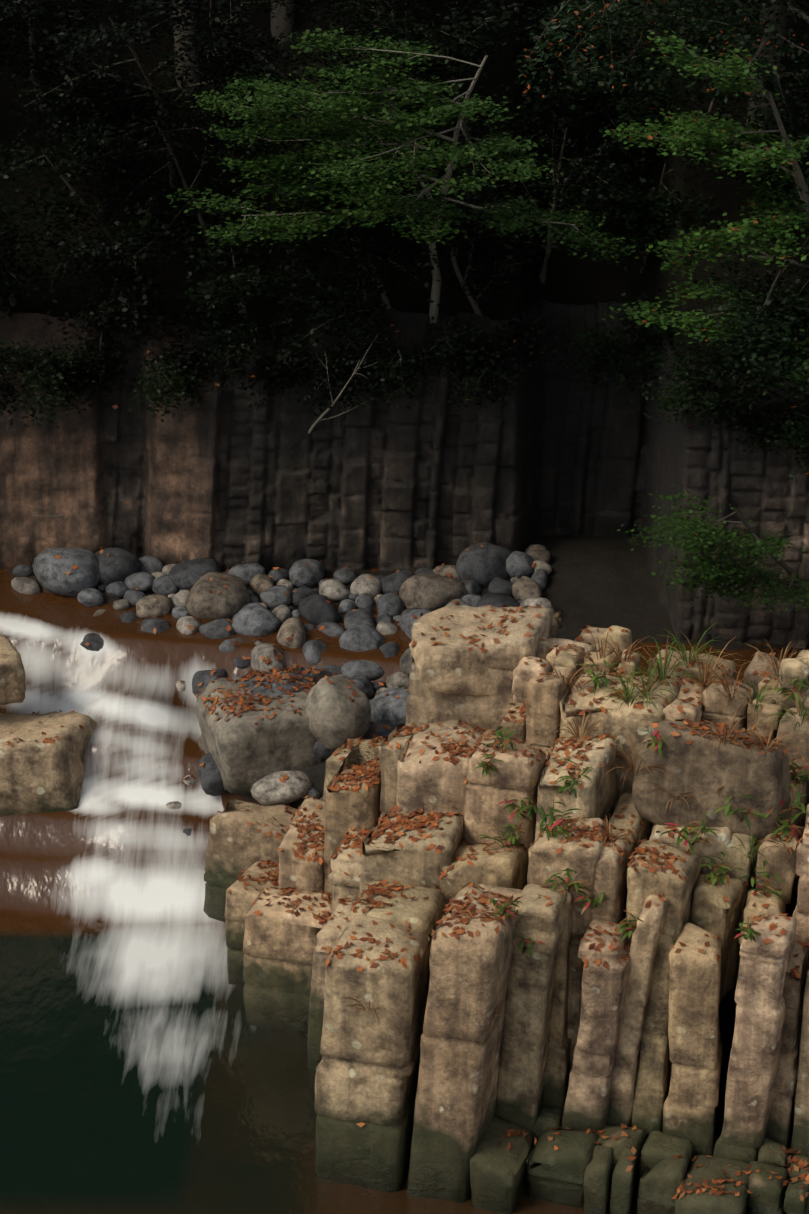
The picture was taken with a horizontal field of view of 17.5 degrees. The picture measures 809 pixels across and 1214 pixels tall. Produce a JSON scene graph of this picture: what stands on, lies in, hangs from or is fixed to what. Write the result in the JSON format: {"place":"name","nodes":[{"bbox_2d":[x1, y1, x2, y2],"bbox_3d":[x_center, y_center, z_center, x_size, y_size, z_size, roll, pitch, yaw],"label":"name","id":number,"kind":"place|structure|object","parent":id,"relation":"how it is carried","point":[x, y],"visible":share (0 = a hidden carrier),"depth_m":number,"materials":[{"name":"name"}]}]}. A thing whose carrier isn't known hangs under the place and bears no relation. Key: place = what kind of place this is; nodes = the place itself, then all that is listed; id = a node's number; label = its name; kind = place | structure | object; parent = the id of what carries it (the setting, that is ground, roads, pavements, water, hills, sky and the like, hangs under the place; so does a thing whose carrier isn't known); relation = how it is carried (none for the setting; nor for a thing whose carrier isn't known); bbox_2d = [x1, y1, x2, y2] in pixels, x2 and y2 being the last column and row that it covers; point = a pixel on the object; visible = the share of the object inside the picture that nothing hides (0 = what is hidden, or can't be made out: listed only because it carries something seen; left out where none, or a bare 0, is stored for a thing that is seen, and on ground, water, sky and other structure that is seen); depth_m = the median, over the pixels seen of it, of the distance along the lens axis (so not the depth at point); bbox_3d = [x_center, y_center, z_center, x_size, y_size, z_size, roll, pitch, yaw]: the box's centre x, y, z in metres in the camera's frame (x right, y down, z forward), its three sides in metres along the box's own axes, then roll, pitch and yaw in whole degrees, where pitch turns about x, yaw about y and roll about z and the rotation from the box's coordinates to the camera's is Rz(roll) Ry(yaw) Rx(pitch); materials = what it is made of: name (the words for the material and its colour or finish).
{"place":"outdoors","nodes":[
{"label":"outdoors","id":0,"kind":"place"},
{"bbox_2d":[0,566,808,1213],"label":"stream water","id":1,"kind":"structure","parent":0,"point":[144,1068],"depth_m":26.65,"materials":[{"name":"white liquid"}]},
{"bbox_2d":[0,0,808,808],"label":"ground","id":2,"kind":"structure","parent":0,"point":[598,582],"depth_m":31.25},
{"bbox_2d":[0,635,25,704],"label":"bank rock","id":3,"kind":"object","parent":2,"relation":"on","point":[12,680],"visible":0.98,"depth_m":28.59,"materials":[{"name":"beige stone"}]},
{"bbox_2d":[0,0,55,69],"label":"shrub","id":4,"kind":"object","parent":2,"relation":"on","point":[11,12],"visible":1,"depth_m":29.46,"materials":[{"name":"green plant"}]},
{"bbox_2d":[0,711,96,816],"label":"boulder","id":5,"kind":"object","parent":2,"relation":"on","point":[39,776],"visible":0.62,"depth_m":28.51,"materials":[{"name":"beige stone"}]},
{"bbox_2d":[0,79,193,307],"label":"shrub","id":6,"kind":"object","parent":2,"relation":"on","point":[55,204],"visible":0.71,"depth_m":30.02,"materials":[{"name":"green plant"}]},
{"bbox_2d":[45,225,214,385],"bbox_3d":[-3.220,-3.517,30.097,1.724,2.031,2.080,14,27,28],"label":"shrub","id":7,"kind":"object","parent":2,"relation":"on","point":[133,299],"visible":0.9,"depth_m":29.82,"materials":[{"name":"green plant"}]},
{"bbox_2d":[0,0,295,203],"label":"shrub","id":8,"kind":"object","parent":2,"relation":"on","point":[96,35],"visible":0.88,"depth_m":29.49,"materials":[{"name":"green plant"}]},
{"bbox_2d":[34,54,328,318],"bbox_3d":[-2.306,-4.590,30.106,3.693,3.141,2.638,0,24,1],"label":"shrub","id":9,"kind":"object","parent":2,"relation":"on","point":[138,203],"visible":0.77,"depth_m":29.89,"materials":[{"name":"green plant"}]},
{"bbox_2d":[173,0,199,96],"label":"conifer trunk","id":10,"kind":"object","parent":2,"relation":"on","point":[192,72],"visible":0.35,"depth_m":31.67,"materials":[{"name":"brown plant"}]},
{"bbox_2d":[41,0,350,179],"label":"shrub","id":11,"kind":"object","parent":2,"relation":"on","point":[232,46],"visible":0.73,"depth_m":29.35,"materials":[{"name":"green plant"}]},
{"bbox_2d":[163,187,305,365],"bbox_3d":[-1.855,-3.620,29.894,1.691,2.397,1.896,0,24,1],"label":"shrub","id":12,"kind":"object","parent":2,"relation":"on","point":[212,292],"visible":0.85,"depth_m":29.82,"materials":[{"name":"green plant"}]},
{"bbox_2d":[179,58,308,201],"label":"shrub","id":13,"kind":"object","parent":2,"relation":"on","point":[254,150],"visible":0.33,"depth_m":29.87,"materials":[{"name":"green plant"}]},
{"bbox_2d":[195,678,321,795],"bbox_3d":[-1.537,1.501,28.292,1.277,1.186,1.226,-5,25,-12],"label":"mossy boulder","id":14,"kind":"object","parent":2,"relation":"on","point":[245,751],"visible":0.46,"depth_m":27.76,"materials":[{"name":"grey stone"}]},
{"bbox_2d":[11,542,553,835],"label":"river stones","id":15,"kind":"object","parent":2,"relation":"on","point":[118,573],"depth_m":30.02,"materials":[{"name":"grey stone"}]},
{"bbox_2d":[305,675,370,749],"bbox_3d":[-0.703,1.135,27.858,0.707,0.837,0.689,0,24,1],"label":"mossy boulder","id":16,"kind":"object","parent":15,"relation":"on","point":[337,716],"visible":0.88,"depth_m":27.59,"materials":[{"name":"grey stone"}]},
{"bbox_2d":[271,0,294,43],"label":"conifer trunk","id":17,"kind":"object","parent":2,"relation":"on","point":[280,22],"visible":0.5,"depth_m":32.03,"materials":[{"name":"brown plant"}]},
{"bbox_2d":[278,3,414,166],"bbox_3d":[-0.729,-6.109,30.443,1.788,2.147,1.947,0,24,1],"label":"shrub","id":18,"kind":"object","parent":2,"relation":"on","point":[336,61],"visible":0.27,"depth_m":30.07,"materials":[{"name":"green plant"}]},
{"bbox_2d":[237,143,457,342],"bbox_3d":[-0.749,-3.895,29.422,2.355,2.632,2.177,-11,26,-23],"label":"shrub","id":19,"kind":"object","parent":2,"relation":"on","point":[360,286],"visible":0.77,"depth_m":29.31,"materials":[{"name":"green plant"}]},
{"bbox_2d":[240,113,494,365],"bbox_3d":[-0.463,-4.202,29.722,2.656,2.987,2.882,-11,26,-24],"label":"shrub","id":20,"kind":"object","parent":2,"relation":"on","point":[416,262],"visible":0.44,"depth_m":29.39,"materials":[{"name":"green plant"}]},
{"bbox_2d":[258,0,491,118],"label":"shrub","id":21,"kind":"object","parent":2,"relation":"on","point":[387,13],"visible":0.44,"depth_m":30.40,"materials":[{"name":"green plant"}]},
{"bbox_2d":[338,0,450,61],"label":"shrub","id":22,"kind":"object","parent":2,"relation":"on","point":[371,2],"visible":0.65,"depth_m":30.04,"materials":[{"name":"green plant"}]},
{"bbox_2d":[151,26,638,323],"bbox_3d":[-0.001,-4.158,28.304,4.733,4.166,4.030,21,32,39],"label":"maple tree","id":23,"kind":"object","parent":2,"relation":"on","point":[327,133],"visible":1,"depth_m":27.54,"materials":[{"name":"green plant"}]},
{"bbox_2d":[0,300,808,648],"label":"cliff wall","id":24,"kind":"structure","parent":2,"relation":"on","point":[226,480],"depth_m":30.53,"materials":[{"name":"brown stone"}]},
{"bbox_2d":[0,339,48,425],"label":"shrub","id":25,"kind":"object","parent":24,"relation":"on","point":[3,357],"visible":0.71,"depth_m":29.79,"materials":[{"name":"green plant"}]},
{"bbox_2d":[24,505,71,523],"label":"twig","id":26,"kind":"object","parent":24,"relation":"attached to","point":[49,516],"visible":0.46,"depth_m":30.75,"materials":[{"name":"brown wood"}]},
{"bbox_2d":[0,337,98,429],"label":"shrub","id":27,"kind":"object","parent":24,"relation":"on","point":[33,381],"visible":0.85,"depth_m":29.61,"materials":[{"name":"green plant"}]},
{"bbox_2d":[15,338,105,406],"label":"shrub","id":28,"kind":"object","parent":24,"relation":"on","point":[80,386],"visible":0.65,"depth_m":29.94,"materials":[{"name":"green plant"}]},
{"bbox_2d":[69,336,133,400],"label":"shrub","id":29,"kind":"object","parent":24,"relation":"on","point":[103,369],"visible":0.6,"depth_m":30.14,"materials":[{"name":"green plant"}]},
{"bbox_2d":[120,243,137,333],"bbox_3d":[-3.184,-3.496,30.634,0.676,2.148,0.311,9,25,18],"label":"bare sapling","id":30,"kind":"object","parent":24,"relation":"on","point":[135,322],"depth_m":30.59,"materials":[{"name":"brown plant"}]},
{"bbox_2d":[120,351,214,422],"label":"shrub","id":31,"kind":"object","parent":24,"relation":"on","point":[170,378],"visible":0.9,"depth_m":29.75,"materials":[{"name":"green plant"}]},
{"bbox_2d":[127,342,232,394],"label":"shrub","id":32,"kind":"object","parent":24,"relation":"on","point":[189,356],"visible":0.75,"depth_m":29.99,"materials":[{"name":"green plant"}]},
{"bbox_2d":[181,316,271,393],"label":"shrub","id":33,"kind":"object","parent":24,"relation":"on","point":[228,353],"visible":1,"depth_m":29.55,"materials":[{"name":"green plant"}]},
{"bbox_2d":[243,325,318,401],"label":"shrub","id":34,"kind":"object","parent":24,"relation":"on","point":[285,359],"visible":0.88,"depth_m":29.85,"materials":[{"name":"green plant"}]},
{"bbox_2d":[249,344,365,418],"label":"shrub","id":35,"kind":"object","parent":24,"relation":"on","point":[319,388],"visible":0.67,"depth_m":29.71,"materials":[{"name":"green plant"}]},
{"bbox_2d":[308,333,378,433],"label":"bare branch","id":36,"kind":"object","parent":24,"relation":"on","point":[318,420],"visible":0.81,"depth_m":29.68,"materials":[{"name":"grey plant"}]},
{"bbox_2d":[296,321,392,413],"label":"shrub","id":37,"kind":"object","parent":24,"relation":"on","point":[344,359],"visible":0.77,"depth_m":29.60,"materials":[{"name":"green plant"}]},
{"bbox_2d":[337,312,432,411],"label":"shrub","id":38,"kind":"object","parent":24,"relation":"on","point":[390,373],"visible":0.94,"depth_m":29.38,"materials":[{"name":"green plant"}]},
{"bbox_2d":[381,298,500,391],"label":"shrub","id":39,"kind":"object","parent":24,"relation":"on","point":[454,339],"visible":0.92,"depth_m":29.51,"materials":[{"name":"green plant"}]},
{"bbox_2d":[422,324,512,397],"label":"shrub","id":40,"kind":"object","parent":24,"relation":"on","point":[463,364],"visible":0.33,"depth_m":29.61,"materials":[{"name":"green plant"}]},
{"bbox_2d":[439,337,538,422],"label":"shrub","id":41,"kind":"object","parent":24,"relation":"on","point":[486,372],"visible":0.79,"depth_m":29.42,"materials":[{"name":"green plant"}]},
{"bbox_2d":[465,296,574,373],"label":"shrub","id":42,"kind":"object","parent":24,"relation":"on","point":[525,339],"visible":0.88,"depth_m":29.72,"materials":[{"name":"green plant"}]},
{"bbox_2d":[549,309,642,394],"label":"shrub","id":43,"kind":"object","parent":24,"relation":"on","point":[597,347],"visible":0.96,"depth_m":30.00,"materials":[{"name":"green plant"}]},
{"bbox_2d":[602,285,673,376],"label":"shrub","id":44,"kind":"object","parent":24,"relation":"on","point":[640,333],"visible":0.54,"depth_m":30.08,"materials":[{"name":"green plant"}]},
{"bbox_2d":[615,309,673,391],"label":"shrub","id":45,"kind":"object","parent":24,"relation":"on","point":[657,331],"visible":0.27,"depth_m":29.98,"materials":[{"name":"green plant"}]},
{"bbox_2d":[629,352,730,431],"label":"shrub","id":46,"kind":"object","parent":24,"relation":"on","point":[695,391],"visible":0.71,"depth_m":28.10,"materials":[{"name":"green plant"}]},
{"bbox_2d":[721,393,806,456],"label":"shrub","id":47,"kind":"object","parent":24,"relation":"on","point":[762,430],"visible":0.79,"depth_m":28.23,"materials":[{"name":"green plant"}]},
{"bbox_2d":[760,397,808,478],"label":"shrub","id":48,"kind":"object","parent":24,"relation":"on","point":[799,425],"visible":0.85,"depth_m":27.94,"materials":[{"name":"green plant"}]},
{"bbox_2d":[792,420,808,474],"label":"shrub","id":49,"kind":"object","parent":24,"relation":"on","point":[802,463],"visible":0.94,"depth_m":27.87,"materials":[{"name":"green plant"}]},
{"bbox_2d":[2,324,808,1200],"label":"fallen leaves","id":50,"kind":"object","parent":2,"relation":"on","point":[420,822],"visible":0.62,"depth_m":24.15,"materials":[{"name":"orange plant"}]},
{"bbox_2d":[340,0,525,232],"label":"tree","id":51,"kind":"object","parent":2,"relation":"on","point":[462,44],"visible":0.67,"depth_m":29.69,"materials":[{"name":"green plant"}]},
{"bbox_2d":[344,142,540,315],"bbox_3d":[0.434,-4.124,30.075,2.248,2.591,2.457,0,24,1],"label":"shrub","id":52,"kind":"object","parent":2,"relation":"on","point":[466,245],"visible":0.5,"depth_m":29.86,"materials":[{"name":"green plant"}]},
{"bbox_2d":[203,605,808,1213],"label":"outcrop rock","id":53,"kind":"object","parent":2,"relation":"on","point":[435,1085],"visible":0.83,"depth_m":23.31,"materials":[{"name":"beige stone"}]},
{"bbox_2d":[409,605,550,696],"bbox_3d":[0.787,0.464,25.677,1.475,0.656,1.160,0,24,1],"label":"boulder","id":54,"kind":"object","parent":53,"relation":"on","point":[452,664],"depth_m":25.25,"materials":[{"name":"beige stone"}]},
{"bbox_2d":[340,622,808,1023],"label":"grass tufts","id":55,"kind":"object","parent":53,"relation":"on","point":[659,674],"visible":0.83,"depth_m":24.23,"materials":[{"name":"green plant"}]},
{"bbox_2d":[473,660,808,957],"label":"ledge plants","id":56,"kind":"object","parent":53,"relation":"on","point":[624,925],"visible":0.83,"depth_m":23.12,"materials":[{"name":"green plant"}]},
{"bbox_2d":[632,721,790,838],"bbox_3d":[2.740,1.517,23.384,1.360,0.984,0.454,7,25,15],"label":"boulder","id":57,"kind":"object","parent":53,"relation":"on","point":[762,779],"depth_m":23.20,"materials":[{"name":"brown stone"}]},
{"bbox_2d":[461,66,685,283],"bbox_3d":[1.899,-4.750,30.128,2.608,2.950,2.159,0,24,1],"label":"tree","id":58,"kind":"object","parent":2,"relation":"on","point":[587,170],"visible":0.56,"depth_m":30.05,"materials":[{"name":"green plant"}]},
{"bbox_2d":[481,0,667,153],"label":"tree","id":59,"kind":"object","parent":2,"relation":"on","point":[518,122],"visible":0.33,"depth_m":30.31,"materials":[{"name":"green plant"}]},
{"bbox_2d":[506,0,664,184],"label":"tree","id":60,"kind":"object","parent":2,"relation":"on","point":[599,104],"visible":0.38,"depth_m":30.95,"materials":[{"name":"green plant"}]},
{"bbox_2d":[501,0,808,173],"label":"conifer tree","id":61,"kind":"object","parent":2,"relation":"on","point":[773,45],"visible":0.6,"depth_m":28.40,"materials":[{"name":"green plant"}]},
{"bbox_2d":[569,107,746,282],"bbox_3d":[2.963,-4.558,30.263,2.072,2.354,1.751,18,30,35],"label":"shrub","id":62,"kind":"object","parent":2,"relation":"on","point":[639,219],"visible":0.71,"depth_m":30.12,"materials":[{"name":"green plant"}]},
{"bbox_2d":[540,0,808,163],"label":"tree","id":63,"kind":"object","parent":2,"relation":"on","point":[663,74],"visible":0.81,"depth_m":28.25,"materials":[{"name":"green plant"}]},
{"bbox_2d":[601,26,808,396],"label":"maple tree","id":64,"kind":"object","parent":2,"relation":"on","point":[751,153],"visible":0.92,"depth_m":27.03,"materials":[{"name":"green plant"}]},
{"bbox_2d":[617,485,808,617],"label":"sapling","id":65,"kind":"object","parent":2,"relation":"on","point":[722,574],"visible":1,"depth_m":27.89,"materials":[{"name":"green plant"}]},
{"bbox_2d":[621,165,808,417],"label":"shrub","id":66,"kind":"object","parent":2,"relation":"on","point":[767,349],"visible":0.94,"depth_m":26.90,"materials":[{"name":"green plant"}]},
{"bbox_2d":[665,214,808,469],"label":"shrub","id":67,"kind":"object","parent":2,"relation":"on","point":[759,284],"visible":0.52,"depth_m":27.50,"materials":[{"name":"green plant"}]},
{"bbox_2d":[673,2,808,220],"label":"tree","id":68,"kind":"object","parent":2,"relation":"on","point":[797,121],"visible":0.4,"depth_m":28.32,"materials":[{"name":"green plant"}]},
{"bbox_2d":[705,0,808,55],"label":"tree","id":69,"kind":"object","parent":2,"relation":"on","point":[796,6],"visible":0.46,"depth_m":28.94,"materials":[{"name":"green plant"}]},
{"bbox_2d":[749,233,808,389],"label":"shrub","id":70,"kind":"object","parent":2,"relation":"on","point":[797,301],"visible":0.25,"depth_m":27.82,"materials":[{"name":"green plant"}]}
]}

